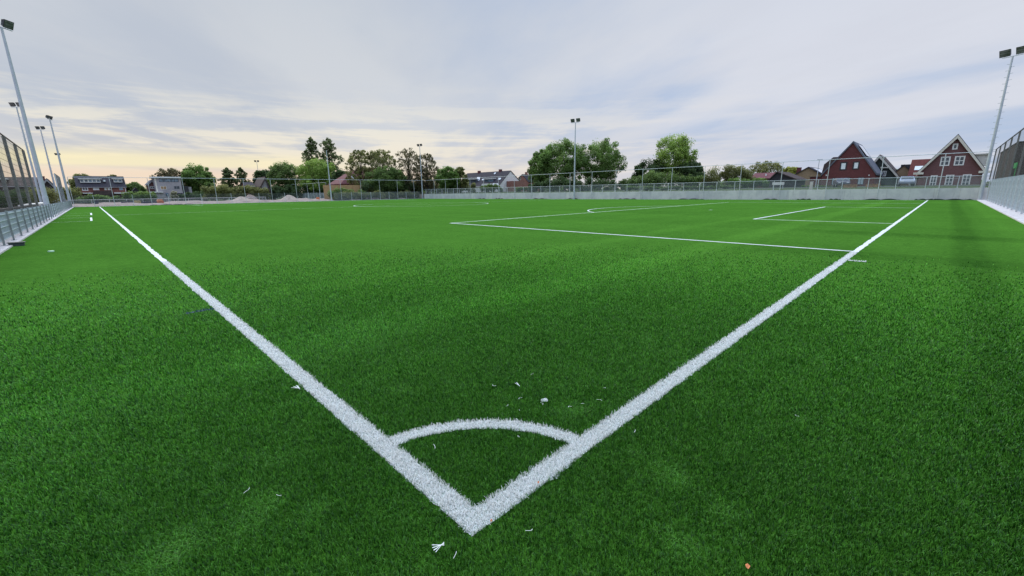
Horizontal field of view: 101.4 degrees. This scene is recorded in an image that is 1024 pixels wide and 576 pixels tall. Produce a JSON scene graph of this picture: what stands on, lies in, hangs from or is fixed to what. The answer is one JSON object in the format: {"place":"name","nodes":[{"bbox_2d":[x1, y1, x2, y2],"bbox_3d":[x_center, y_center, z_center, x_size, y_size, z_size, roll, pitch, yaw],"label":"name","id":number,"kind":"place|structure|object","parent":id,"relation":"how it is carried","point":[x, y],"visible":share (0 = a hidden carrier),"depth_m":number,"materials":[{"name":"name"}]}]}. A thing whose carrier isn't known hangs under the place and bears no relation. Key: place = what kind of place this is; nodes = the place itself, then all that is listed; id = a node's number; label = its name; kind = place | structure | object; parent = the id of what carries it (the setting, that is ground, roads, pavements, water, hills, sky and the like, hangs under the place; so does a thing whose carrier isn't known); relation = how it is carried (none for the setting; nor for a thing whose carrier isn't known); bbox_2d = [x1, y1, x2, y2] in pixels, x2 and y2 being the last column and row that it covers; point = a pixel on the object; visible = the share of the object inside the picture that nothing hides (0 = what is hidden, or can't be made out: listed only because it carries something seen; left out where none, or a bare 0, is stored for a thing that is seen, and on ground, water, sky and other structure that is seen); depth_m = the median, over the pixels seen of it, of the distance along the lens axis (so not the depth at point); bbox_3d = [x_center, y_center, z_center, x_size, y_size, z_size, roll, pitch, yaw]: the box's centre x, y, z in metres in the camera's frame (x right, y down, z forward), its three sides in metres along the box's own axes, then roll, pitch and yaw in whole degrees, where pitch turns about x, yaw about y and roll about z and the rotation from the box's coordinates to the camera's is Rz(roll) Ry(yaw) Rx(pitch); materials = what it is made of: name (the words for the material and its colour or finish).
{"place":"outdoors","nodes":[
{"label":"outdoors","id":0,"kind":"place"},
{"bbox_2d":[0,177,39,207],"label":"house","id":1,"kind":"structure","parent":0,"point":[11,183],"depth_m":78.19,"materials":[{"name":"grey tile"}]},
{"bbox_2d":[42,176,56,203],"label":"house","id":2,"kind":"structure","parent":0,"point":[48,183],"depth_m":100.26,"materials":[{"name":"tile"}]},
{"bbox_2d":[54,173,65,206],"bbox_3d":[-70.283,-14.999,65.273,0.140,5.000,14.640,-13,18,-43],"label":"net fence","id":3,"kind":"object","parent":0,"point":[60,188],"visible":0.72,"depth_m":63.42,"materials":[{"name":"black"}]},
{"bbox_2d":[149,176,193,201],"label":"house","id":4,"kind":"structure","parent":0,"point":[164,187],"depth_m":130.99,"materials":[{"name":"grey brick"}]},
{"bbox_2d":[159,179,178,181],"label":"window","id":5,"kind":"structure","parent":4,"relation":"in","point":[160,180],"depth_m":130.73,"materials":[{"name":"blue glass"}]},
{"bbox_2d":[254,177,270,199],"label":"house","id":6,"kind":"structure","parent":0,"point":[261,182],"depth_m":134.08,"materials":[{"name":"grey tile"}]},
{"bbox_2d":[328,171,360,184],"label":"house","id":7,"kind":"structure","parent":0,"point":[341,180],"depth_m":124.01,"materials":[{"name":"pink brick"}]},
{"bbox_2d":[462,169,523,191],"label":"house","id":8,"kind":"structure","parent":0,"point":[510,181],"depth_m":140.04,"materials":[{"name":"white paint"}]},
{"bbox_2d":[0,199,1023,575],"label":"turf","id":9,"kind":"structure","parent":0,"point":[952,235],"depth_m":6.43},
{"bbox_2d":[6,241,25,245],"bbox_3d":[-16.524,-1.470,13.972,0.400,0.125,0.320,-13,18,-43],"label":"plastic block","id":10,"kind":"object","parent":9,"relation":"on","point":[21,243],"depth_m":13.89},
{"bbox_2d":[100,207,483,535],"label":"touch line","id":11,"kind":"object","parent":9,"relation":"on","point":[153,252],"visible":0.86,"depth_m":2.81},
{"bbox_2d":[390,420,574,444],"bbox_3d":[-0.177,0.939,2.736,1.210,0.001,0.294,-1,13,1],"label":"corner arc","id":12,"kind":"object","parent":9,"relation":"on","point":[485,427],"visible":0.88,"depth_m":2.77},
{"bbox_2d":[0,242,1023,575],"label":"green turf fibres","id":13,"kind":"object","parent":9,"relation":"on","point":[478,322],"visible":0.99,"depth_m":2.83,"materials":[{"name":"plastic"}]},
{"bbox_2d":[162,251,865,534],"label":"white turf fibres","id":14,"kind":"object","parent":9,"relation":"on","point":[766,311],"visible":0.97,"depth_m":2.79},
{"bbox_2d":[570,118,579,198],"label":"floodlight mast","id":15,"kind":"object","parent":9,"relation":"on","point":[577,120],"visible":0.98,"depth_m":79.24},
{"bbox_2d":[454,223,845,250],"bbox_3d":[2.552,-2.124,15.918,0.165,0.001,16.380,-13,18,-43],"label":"penalty area line","id":16,"kind":"object","parent":9,"relation":"on","point":[672,238],"visible":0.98,"depth_m":13.11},
{"bbox_2d":[461,200,927,530],"bbox_3d":[22.671,-4.241,23.924,64.310,0.001,0.170,-13,18,-43],"label":"goal line","id":17,"kind":"object","parent":9,"relation":"on","point":[861,247],"visible":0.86,"depth_m":2.64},
{"bbox_2d":[422,151,994,199],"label":"ball stop frame","id":18,"kind":"object","parent":9,"relation":"on","point":[740,176],"visible":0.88,"depth_m":60.15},
{"bbox_2d":[0,0,1023,191],"label":"sky","id":19,"kind":"structure","parent":0,"point":[129,88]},
{"bbox_2d":[518,172,538,190],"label":"house","id":20,"kind":"structure","parent":0,"point":[527,182],"depth_m":151.44,"materials":[{"name":"pink brick"}]},
{"bbox_2d":[75,185,1019,206],"bbox_3d":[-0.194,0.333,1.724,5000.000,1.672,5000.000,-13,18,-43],"label":"ground","id":21,"kind":"structure","parent":0,"point":[796,188],"depth_m":69.39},
{"bbox_2d":[0,189,32,208],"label":"hedge","id":22,"kind":"object","parent":21,"relation":"on","point":[13,196],"visible":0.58,"depth_m":64.21,"materials":[{"name":"green plant"}]},
{"bbox_2d":[0,205,35,226],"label":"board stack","id":23,"kind":"object","parent":21,"relation":"on","point":[10,209],"visible":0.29,"depth_m":21.76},
{"bbox_2d":[0,133,38,215],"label":"net fence","id":24,"kind":"object","parent":21,"relation":"on","point":[4,184],"visible":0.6,"depth_m":24.44,"materials":[{"name":"black"}]},
{"bbox_2d":[8,102,42,205],"bbox_3d":[-74.475,-20.235,64.600,1.762,15.621,0.755,-3,13,-10],"label":"floodlight mast","id":25,"kind":"object","parent":21,"relation":"on","point":[11,104],"visible":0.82,"depth_m":64.47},
{"bbox_2d":[0,207,73,253],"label":"kerb","id":26,"kind":"structure","parent":21,"relation":"on","point":[18,238],"depth_m":18.28,"materials":[{"name":"concrete"}]},
{"bbox_2d":[0,19,52,216],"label":"floodlight mast","id":27,"kind":"object","parent":26,"relation":"on","point":[7,24],"visible":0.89,"depth_m":32.68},
{"bbox_2d":[0,201,71,245],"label":"panel fence","id":28,"kind":"object","parent":26,"relation":"on","point":[22,219],"visible":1,"depth_m":18.90,"materials":[{"name":"metal"}]},
{"bbox_2d":[24,187,60,203],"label":"hedge","id":29,"kind":"object","parent":21,"relation":"on","point":[51,194],"visible":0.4,"depth_m":74.70,"materials":[{"name":"green plant"}]},
{"bbox_2d":[35,126,58,201],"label":"floodlight mast","id":30,"kind":"object","parent":21,"relation":"on","point":[45,151],"visible":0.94,"depth_m":85.14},
{"bbox_2d":[45,115,72,206],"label":"floodlight mast","id":31,"kind":"object","parent":21,"relation":"on","point":[50,118],"visible":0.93,"depth_m":70.41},
{"bbox_2d":[57,187,83,203],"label":"hedge","id":32,"kind":"object","parent":21,"relation":"on","point":[76,193],"visible":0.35,"depth_m":113.67,"materials":[{"name":"green plant"}]},
{"bbox_2d":[67,173,88,189],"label":"leafy tree","id":33,"kind":"object","parent":21,"relation":"on","point":[72,183],"visible":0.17,"depth_m":125.90,"materials":[{"name":"green plant"}]},
{"bbox_2d":[75,194,123,203],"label":"hedge","id":34,"kind":"object","parent":21,"relation":"on","point":[86,200],"visible":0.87,"depth_m":111.06,"materials":[{"name":"green plant"}]},
{"bbox_2d":[74,176,136,202],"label":"house","id":35,"kind":"structure","parent":21,"relation":"on","point":[93,185],"depth_m":120.68,"materials":[{"name":"grey brick"}]},
{"bbox_2d":[126,182,146,199],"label":"leafy tree","id":36,"kind":"object","parent":21,"relation":"on","point":[131,186],"visible":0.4,"depth_m":130.65,"materials":[{"name":"green plant"}]},
{"bbox_2d":[121,191,156,201],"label":"hedge","id":37,"kind":"object","parent":21,"relation":"on","point":[144,196],"visible":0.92,"depth_m":118.34,"materials":[{"name":"green plant"}]},
{"bbox_2d":[145,180,156,199],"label":"house","id":38,"kind":"structure","parent":21,"relation":"on","point":[151,185],"depth_m":132.75,"materials":[{"name":"grey brick"}]},
{"bbox_2d":[91,197,237,201],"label":"pitch railing","id":39,"kind":"object","parent":21,"relation":"on","point":[163,198],"visible":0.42,"depth_m":89.81,"materials":[{"name":"metal"}]},
{"bbox_2d":[149,168,188,195],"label":"leafy tree","id":40,"kind":"object","parent":21,"relation":"on","point":[171,172],"visible":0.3,"depth_m":143.94,"materials":[{"name":"green plant"}]},
{"bbox_2d":[170,191,178,200],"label":"flowering shrub","id":41,"kind":"object","parent":21,"relation":"on","point":[173,194],"visible":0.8,"depth_m":121.15,"materials":[{"name":"green plant"}]},
{"bbox_2d":[177,190,205,200],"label":"hedge","id":42,"kind":"object","parent":21,"relation":"on","point":[195,196],"visible":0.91,"depth_m":125.14,"materials":[{"name":"green plant"}]},
{"bbox_2d":[179,162,216,193],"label":"leafy tree","id":43,"kind":"object","parent":21,"relation":"on","point":[194,179],"visible":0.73,"depth_m":147.42,"materials":[{"name":"green plant"}]},
{"bbox_2d":[200,182,216,200],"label":"leafy tree","id":44,"kind":"object","parent":21,"relation":"on","point":[209,184],"visible":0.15,"depth_m":130.07,"materials":[{"name":"green plant"}]},
{"bbox_2d":[217,167,238,199],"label":"conifer tree","id":45,"kind":"object","parent":21,"relation":"on","point":[227,172],"visible":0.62,"depth_m":143.44,"materials":[{"name":"green plant"}]},
{"bbox_2d":[200,183,270,200],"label":"hedge","id":46,"kind":"object","parent":21,"relation":"on","point":[221,188],"visible":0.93,"depth_m":122.61,"materials":[{"name":"green plant"}]},
{"bbox_2d":[72,197,405,206],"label":"sand bank","id":47,"kind":"structure","parent":21,"relation":"on","point":[181,202],"depth_m":87.17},
{"bbox_2d":[93,199,387,206],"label":"kerb","id":48,"kind":"structure","parent":21,"relation":"on","point":[223,203],"depth_m":90.79,"materials":[{"name":"concrete"}]},
{"bbox_2d":[67,177,420,206],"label":"end fence","id":49,"kind":"object","parent":48,"relation":"on","point":[231,178],"visible":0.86,"depth_m":85.63,"materials":[{"name":"grey"}]},
{"bbox_2d":[233,167,252,189],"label":"conifer tree","id":50,"kind":"object","parent":21,"relation":"on","point":[241,172],"visible":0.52,"depth_m":146.20,"materials":[{"name":"green plant"}]},
{"bbox_2d":[252,169,274,187],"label":"leafy tree","id":51,"kind":"object","parent":21,"relation":"on","point":[258,173],"visible":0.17,"depth_m":149.02,"materials":[{"name":"green plant"}]},
{"bbox_2d":[266,160,301,195],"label":"leafy tree","id":52,"kind":"object","parent":21,"relation":"on","point":[279,172],"visible":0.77,"depth_m":143.66,"materials":[{"name":"green plant"}]},
{"bbox_2d":[270,184,323,199],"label":"hedge","id":53,"kind":"object","parent":21,"relation":"on","point":[278,191],"visible":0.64,"depth_m":137.77,"materials":[{"name":"green plant"}]},
{"bbox_2d":[269,182,325,198],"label":"second ball stop","id":54,"kind":"object","parent":21,"relation":"on","point":[311,197],"visible":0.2,"depth_m":133.44,"materials":[{"name":"silver metal"}]},
{"bbox_2d":[298,136,324,195],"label":"tall tree","id":55,"kind":"object","parent":21,"relation":"on","point":[310,151],"visible":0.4,"depth_m":150.03,"materials":[{"name":"green plant"}]},
{"bbox_2d":[294,158,336,193],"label":"leafy tree","id":56,"kind":"object","parent":21,"relation":"on","point":[309,168],"visible":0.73,"depth_m":138.57,"materials":[{"name":"green plant"}]},
{"bbox_2d":[315,137,344,173],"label":"tall tree","id":57,"kind":"object","parent":21,"relation":"on","point":[329,147],"visible":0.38,"depth_m":150.33,"materials":[{"name":"green plant"}]},
{"bbox_2d":[328,169,345,182],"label":"leafy tree","id":58,"kind":"object","parent":21,"relation":"on","point":[337,174],"visible":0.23,"depth_m":133.96,"materials":[{"name":"green plant"}]},
{"bbox_2d":[323,185,362,198],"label":"wooden fence","id":59,"kind":"object","parent":21,"relation":"on","point":[326,188],"visible":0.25,"depth_m":108.59,"materials":[{"name":"brown wood"}]},
{"bbox_2d":[326,187,366,199],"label":"hedge","id":60,"kind":"object","parent":21,"relation":"on","point":[341,189],"visible":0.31,"depth_m":106.08,"materials":[{"name":"green plant"}]},
{"bbox_2d":[344,149,376,192],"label":"open tree","id":61,"kind":"object","parent":21,"relation":"on","point":[360,157],"visible":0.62,"depth_m":117.76,"materials":[{"name":"green plant"}]},
{"bbox_2d":[333,190,424,200],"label":"hedge","id":62,"kind":"object","parent":21,"relation":"on","point":[346,195],"visible":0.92,"depth_m":110.48,"materials":[{"name":"green plant"}]},
{"bbox_2d":[363,149,401,190],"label":"open tree","id":63,"kind":"object","parent":21,"relation":"on","point":[376,158],"visible":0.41,"depth_m":119.19,"materials":[{"name":"green plant"}]},
{"bbox_2d":[363,165,406,192],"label":"leafy tree","id":64,"kind":"object","parent":21,"relation":"on","point":[393,175],"visible":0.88,"depth_m":114.67,"materials":[{"name":"green plant"}]},
{"bbox_2d":[360,179,421,198],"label":"hedge","id":65,"kind":"object","parent":21,"relation":"on","point":[406,186],"visible":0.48,"depth_m":117.26,"materials":[{"name":"green plant"}]},
{"bbox_2d":[390,148,424,198],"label":"open tree","id":66,"kind":"object","parent":21,"relation":"on","point":[408,163],"visible":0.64,"depth_m":120.28,"materials":[{"name":"green plant"}]},
{"bbox_2d":[412,153,438,193],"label":"open tree","id":67,"kind":"object","parent":21,"relation":"on","point":[426,174],"visible":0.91,"depth_m":121.21,"materials":[{"name":"green plant"}]},
{"bbox_2d":[434,166,460,192],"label":"leafy tree","id":68,"kind":"object","parent":21,"relation":"on","point":[450,182],"visible":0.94,"depth_m":119.25,"materials":[{"name":"green plant"}]},
{"bbox_2d":[432,182,475,192],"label":"hedge","id":69,"kind":"object","parent":21,"relation":"on","point":[471,189],"visible":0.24,"depth_m":127.92,"materials":[{"name":"green plant"}]},
{"bbox_2d":[454,166,467,192],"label":"open tree","id":70,"kind":"object","parent":21,"relation":"on","point":[463,183],"visible":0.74,"depth_m":122.19,"materials":[{"name":"green plant"}]},
{"bbox_2d":[480,183,502,191],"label":"shrub","id":71,"kind":"object","parent":21,"relation":"on","point":[488,187],"visible":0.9,"depth_m":117.90,"materials":[{"name":"green plant"}]},
{"bbox_2d":[56,179,990,199],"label":"distant woodland","id":72,"kind":"object","parent":21,"relation":"on","point":[722,184],"depth_m":214.94,"materials":[{"name":"green plant"}]},
{"bbox_2d":[527,149,553,183],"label":"leafy tree","id":73,"kind":"object","parent":21,"relation":"on","point":[538,165],"visible":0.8,"depth_m":111.31,"materials":[{"name":"green plant"}]},
{"bbox_2d":[539,137,591,190],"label":"leafy tree","id":74,"kind":"object","parent":21,"relation":"on","point":[566,168],"visible":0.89,"depth_m":110.94,"materials":[{"name":"green plant"}]},
{"bbox_2d":[528,176,620,191],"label":"hedge","id":75,"kind":"object","parent":21,"relation":"on","point":[554,184],"visible":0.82,"depth_m":99.75,"materials":[{"name":"green plant"}]},
{"bbox_2d":[581,138,627,189],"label":"leafy tree","id":76,"kind":"object","parent":21,"relation":"on","point":[604,153],"visible":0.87,"depth_m":113.26,"materials":[{"name":"green plant"}]},
{"bbox_2d":[631,158,669,185],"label":"leafy tree","id":77,"kind":"object","parent":21,"relation":"on","point":[649,166],"visible":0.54,"depth_m":107.56,"materials":[{"name":"green plant"}]},
{"bbox_2d":[621,170,707,189],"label":"hedge","id":78,"kind":"object","parent":21,"relation":"on","point":[681,181],"visible":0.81,"depth_m":97.55,"materials":[{"name":"green plant"}]},
{"bbox_2d":[653,132,698,175],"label":"leafy tree","id":79,"kind":"object","parent":21,"relation":"on","point":[678,148],"visible":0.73,"depth_m":103.97,"materials":[{"name":"green plant"}]},
{"bbox_2d":[625,185,742,190],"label":"hedge","id":80,"kind":"object","parent":21,"relation":"on","point":[650,188],"visible":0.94,"depth_m":79.83,"materials":[{"name":"green plant"}]},
{"bbox_2d":[673,160,705,185],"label":"leafy tree","id":81,"kind":"object","parent":21,"relation":"on","point":[687,169],"visible":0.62,"depth_m":101.74,"materials":[{"name":"green plant"}]},
{"bbox_2d":[424,188,987,199],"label":"concrete wall","id":82,"kind":"structure","parent":21,"relation":"on","point":[903,194],"depth_m":58.85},
{"bbox_2d":[424,175,989,193],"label":"wall railing","id":83,"kind":"object","parent":82,"relation":"on","point":[734,185],"depth_m":60.83,"materials":[{"name":"grey"}]},
{"bbox_2d":[701,164,755,187],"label":"hedge","id":84,"kind":"object","parent":21,"relation":"on","point":[731,171],"visible":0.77,"depth_m":94.64,"materials":[{"name":"green plant"}]},
{"bbox_2d":[727,177,769,187],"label":"hedge","id":85,"kind":"object","parent":21,"relation":"on","point":[763,182],"visible":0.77,"depth_m":91.80,"materials":[{"name":"green plant"}]},
{"bbox_2d":[747,160,784,174],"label":"open tree","id":86,"kind":"object","parent":21,"relation":"on","point":[766,167],"visible":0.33,"depth_m":109.43,"materials":[{"name":"green plant"}]},
{"bbox_2d":[782,166,797,173],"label":"leafy tree","id":87,"kind":"object","parent":21,"relation":"on","point":[792,170],"visible":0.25,"depth_m":107.03,"materials":[{"name":"green plant"}]},
{"bbox_2d":[809,141,883,186],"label":"house","id":88,"kind":"structure","parent":21,"relation":"on","point":[851,170],"depth_m":77.47,"materials":[{"name":"red brick"}]},
{"bbox_2d":[906,159,929,185],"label":"house","id":89,"kind":"structure","parent":21,"relation":"on","point":[916,165],"depth_m":77.67,"materials":[{"name":"red brick"}]},
{"bbox_2d":[913,134,990,184],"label":"house","id":90,"kind":"structure","parent":21,"relation":"on","point":[966,167],"depth_m":68.12,"materials":[{"name":"brown brick"}]},
{"bbox_2d":[929,175,937,184],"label":"window","id":91,"kind":"structure","parent":90,"relation":"in","point":[933,180],"depth_m":70.05,"materials":[{"name":"glass"}]},
{"bbox_2d":[939,156,950,165],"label":"window","id":92,"kind":"structure","parent":90,"relation":"in","point":[947,161],"depth_m":68.70,"materials":[{"name":"white paint"}]},
{"bbox_2d":[944,175,953,184],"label":"window","id":93,"kind":"structure","parent":90,"relation":"in","point":[949,180],"depth_m":68.76,"materials":[{"name":"glass"}]},
{"bbox_2d":[953,156,965,165],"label":"window","id":94,"kind":"structure","parent":90,"relation":"in","point":[959,160],"depth_m":67.60,"materials":[{"name":"white paint"}]},
{"bbox_2d":[961,174,971,184],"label":"window","id":95,"kind":"structure","parent":90,"relation":"in","point":[966,178],"depth_m":67.42,"materials":[{"name":"glass"}]},
{"bbox_2d":[977,200,1023,223],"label":"kerb","id":96,"kind":"structure","parent":21,"relation":"on","point":[1016,216],"depth_m":24.08,"materials":[{"name":"concrete"}]},
{"bbox_2d":[977,46,1023,199],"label":"floodlight mast","id":97,"kind":"object","parent":96,"relation":"on","point":[1007,52],"visible":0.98,"depth_m":42.44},
{"bbox_2d":[985,128,1023,213],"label":"tall panel fence","id":98,"kind":"object","parent":96,"relation":"on","point":[1008,192],"visible":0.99,"depth_m":28.95,"materials":[{"name":"metal"}]},
{"bbox_2d":[995,141,1023,178],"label":"club building","id":99,"kind":"structure","parent":21,"relation":"on","point":[1018,153],"depth_m":131.93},
{"bbox_2d":[452,185,977,192],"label":"road","id":100,"kind":"structure","parent":0,"point":[797,187],"depth_m":72.73,"materials":[{"name":"asphalt"}]},
{"bbox_2d":[833,178,849,186],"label":"parked car","id":101,"kind":"object","parent":100,"relation":"on","point":[837,182],"visible":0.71,"depth_m":68.25,"materials":[{"name":"grey paint"}]},
{"bbox_2d":[897,176,914,185],"bbox_3d":[60.056,-16.274,63.769,1.790,1.450,4.320,10,17,38],"label":"parked car","id":102,"kind":"object","parent":100,"relation":"on","point":[911,181],"visible":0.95,"depth_m":62.60,"materials":[{"name":"silver metal"}]},
{"bbox_2d":[749,172,775,187],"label":"house","id":103,"kind":"structure","parent":0,"point":[763,175],"depth_m":95.82,"materials":[{"name":"red brick"}]},
{"bbox_2d":[768,171,807,187],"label":"house","id":104,"kind":"structure","parent":0,"point":[799,180],"depth_m":84.00,"materials":[{"name":"brown tile"}]},
{"bbox_2d":[795,167,821,186],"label":"house","id":105,"kind":"structure","parent":0,"point":[807,173],"depth_m":96.88,"materials":[{"name":"beige brick"}]},
{"bbox_2d":[874,155,899,185],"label":"house","id":106,"kind":"structure","parent":0,"point":[889,172],"depth_m":82.80,"materials":[{"name":"brown tile"}]},
{"bbox_2d":[896,164,910,185],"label":"house","id":107,"kind":"structure","parent":0,"point":[902,170],"depth_m":82.49,"materials":[{"name":"beige brick"}]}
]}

